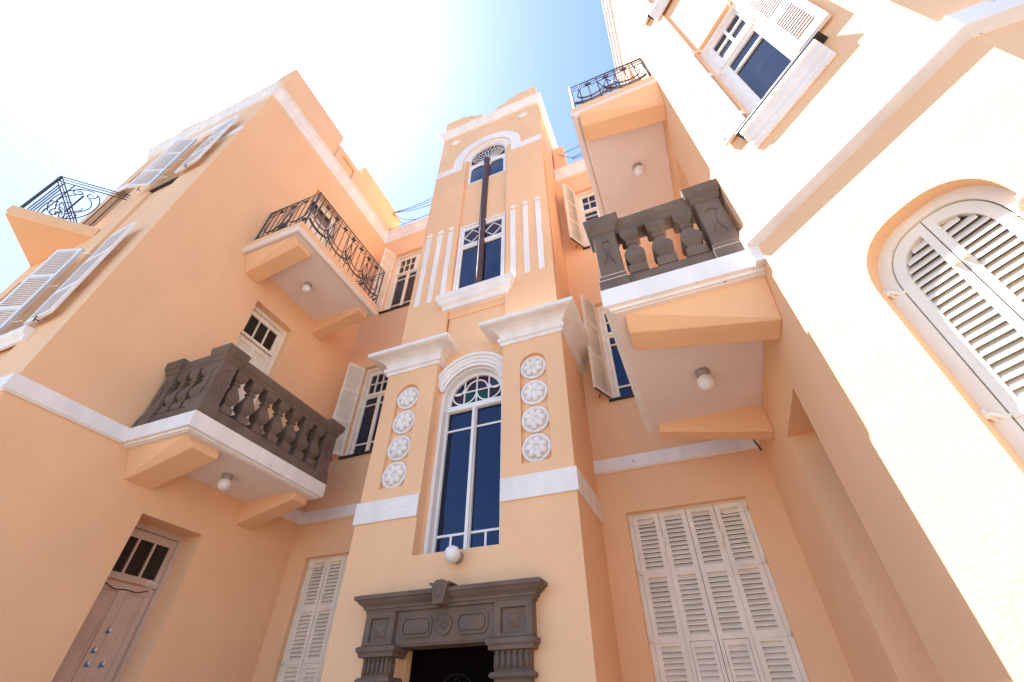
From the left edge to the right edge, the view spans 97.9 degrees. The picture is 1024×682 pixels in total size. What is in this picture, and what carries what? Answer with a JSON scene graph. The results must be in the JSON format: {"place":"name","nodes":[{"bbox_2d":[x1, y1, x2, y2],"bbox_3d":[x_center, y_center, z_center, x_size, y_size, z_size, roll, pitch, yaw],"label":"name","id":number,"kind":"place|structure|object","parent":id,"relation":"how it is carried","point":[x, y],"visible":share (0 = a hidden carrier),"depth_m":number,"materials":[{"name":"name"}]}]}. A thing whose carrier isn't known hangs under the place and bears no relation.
{"place":"outdoors","nodes":[
{"label":"outdoors","id":0,"kind":"place"},
{"bbox_2d":[0,0,618,292],"label":"sky","id":1,"kind":"structure","parent":0,"point":[88,87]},
{"bbox_2d":[0,0,1023,681],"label":"residential building","id":2,"kind":"structure","parent":0,"point":[802,238],"depth_m":4.76,"materials":[{"name":"orange paint"}]},
{"bbox_2d":[0,221,137,332],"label":"window","id":3,"kind":"structure","parent":2,"relation":"in","point":[50,269],"depth_m":5.97,"materials":[{"name":"white paint"}]},
{"bbox_2d":[105,582,147,592],"bbox_3d":[-4.447,2.828,5.108,0.024,0.060,0.579,-15,-43,16],"label":"cable","id":4,"kind":"object","parent":2,"relation":"attached to","point":[125,589],"visible":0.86,"depth_m":5.12,"materials":[{"name":"black metal"}]},
{"bbox_2d":[126,114,239,192],"bbox_3d":[-5.985,-3.428,8.345,1.566,1.894,0.337,-12,-43,14],"label":"window","id":5,"kind":"structure","parent":2,"relation":"in","point":[147,177],"depth_m":8.19,"materials":[{"name":"white paint"}]},
{"bbox_2d":[217,473,232,490],"bbox_3d":[-3.642,1.793,5.655,0.155,0.201,0.155,-15,-43,16],"label":"globe lamp","id":6,"kind":"object","parent":2,"relation":"attached to","point":[223,483],"visible":1,"depth_m":5.61,"materials":[{"name":"white glass"}]},
{"bbox_2d":[301,281,311,292],"bbox_3d":[-3.670,-0.950,7.971,0.155,0.201,0.155,-15,-43,16],"label":"globe lamp","id":7,"kind":"object","parent":2,"relation":"attached to","point":[306,287],"visible":1,"depth_m":7.92,"materials":[{"name":"white glass"}]},
{"bbox_2d":[276,554,348,681],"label":"shuttered window","id":8,"kind":"structure","parent":2,"relation":"in","point":[303,660],"depth_m":6.16,"materials":[{"name":"beige paint"}]},
{"bbox_2d":[330,362,387,460],"bbox_3d":[-2.631,1.200,8.297,1.162,2.013,0.592,-15,-43,16],"label":"window","id":9,"kind":"structure","parent":2,"relation":"in","point":[362,437],"depth_m":8.38,"materials":[{"name":"beige paint"}]},
{"bbox_2d":[370,248,420,313],"bbox_3d":[-2.603,-1.529,10.659,1.077,2.120,0.616,-15,-43,16],"label":"window","id":10,"kind":"structure","parent":2,"relation":"in","point":[403,279],"depth_m":10.80,"materials":[{"name":"beige paint"}]},
{"bbox_2d":[389,198,431,230],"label":"anti climb wires","id":11,"kind":"object","parent":2,"relation":"attached to","point":[410,210],"visible":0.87,"depth_m":12.61,"materials":[{"name":"metal"}]},
{"bbox_2d":[409,647,494,681],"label":"entrance door","id":12,"kind":"structure","parent":2,"relation":"in","point":[463,664],"depth_m":4.32,"materials":[{"name":"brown wood"}]},
{"bbox_2d":[444,545,462,563],"bbox_3d":[-0.607,2.208,4.607,0.170,0.170,0.215,-15,-43,16],"label":"globe lamp","id":13,"kind":"object","parent":2,"relation":"attached to","point":[453,553],"visible":1,"depth_m":4.54,"materials":[{"name":"white glass"}]},
{"bbox_2d":[423,366,501,553],"bbox_3d":[-0.525,1.395,5.784,0.992,2.597,0.152,-15,-43,16],"label":"arched window","id":14,"kind":"structure","parent":2,"relation":"in","point":[464,506],"depth_m":5.69,"materials":[{"name":"blue glass"}]},
{"bbox_2d":[453,212,505,289],"bbox_3d":[-0.576,-1.617,8.287,0.984,2.124,0.067,-15,-43,16],"label":"tower window","id":15,"kind":"structure","parent":2,"relation":"in","point":[494,253],"depth_m":8.36,"materials":[{"name":"blue glass"}]},
{"bbox_2d":[468,144,505,184],"bbox_3d":[-0.577,-4.262,10.630,0.947,1.554,0.037,-15,-43,16],"label":"tower window","id":16,"kind":"structure","parent":2,"relation":"in","point":[497,162],"depth_m":10.59,"materials":[{"name":"white paint"}]},
{"bbox_2d":[558,145,581,158],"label":"anti climb wires","id":17,"kind":"object","parent":2,"relation":"attached to","point":[574,156],"visible":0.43,"depth_m":11.21,"materials":[{"name":"metal"}]},
{"bbox_2d":[562,183,599,249],"bbox_3d":[1.763,-2.707,9.331,1.168,2.120,0.632,-15,-43,16],"label":"window","id":18,"kind":"structure","parent":2,"relation":"in","point":[586,203],"depth_m":9.57,"materials":[{"name":"beige paint"}]},
{"bbox_2d":[580,294,633,401],"bbox_3d":[1.783,-0.006,6.940,1.133,2.009,0.647,-15,-43,16],"label":"window","id":19,"kind":"structure","parent":2,"relation":"in","point":[620,387],"depth_m":6.92,"materials":[{"name":"beige paint"}]},
{"bbox_2d":[633,163,644,176],"bbox_3d":[1.797,-2.418,6.316,0.155,0.201,0.155,-15,-43,16],"label":"globe lamp","id":20,"kind":"object","parent":2,"relation":"attached to","point":[639,169],"visible":1,"depth_m":6.26,"materials":[{"name":"white glass"}]},
{"bbox_2d":[625,0,655,26],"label":"window","id":21,"kind":"structure","parent":2,"relation":"in","point":[641,9],"depth_m":6.35,"materials":[{"name":"white paint"}]},
{"bbox_2d":[695,367,714,390],"bbox_3d":[1.748,0.356,4.035,0.155,0.201,0.155,-15,-43,16],"label":"globe lamp","id":22,"kind":"object","parent":2,"relation":"attached to","point":[705,380],"visible":1,"depth_m":3.98,"materials":[{"name":"white glass"}]},
{"bbox_2d":[627,499,808,681],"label":"shuttered window","id":23,"kind":"structure","parent":2,"relation":"in","point":[713,609],"depth_m":4.63,"materials":[{"name":"beige paint"}]},
{"bbox_2d":[674,0,831,146],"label":"window","id":24,"kind":"structure","parent":2,"relation":"in","point":[748,51],"depth_m":4.00,"materials":[{"name":"white paint"}]},
{"bbox_2d":[877,185,1023,460],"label":"arched shuttered window","id":25,"kind":"structure","parent":2,"relation":"in","point":[954,267],"depth_m":2.09,"materials":[{"name":"beige paint"}]}
]}

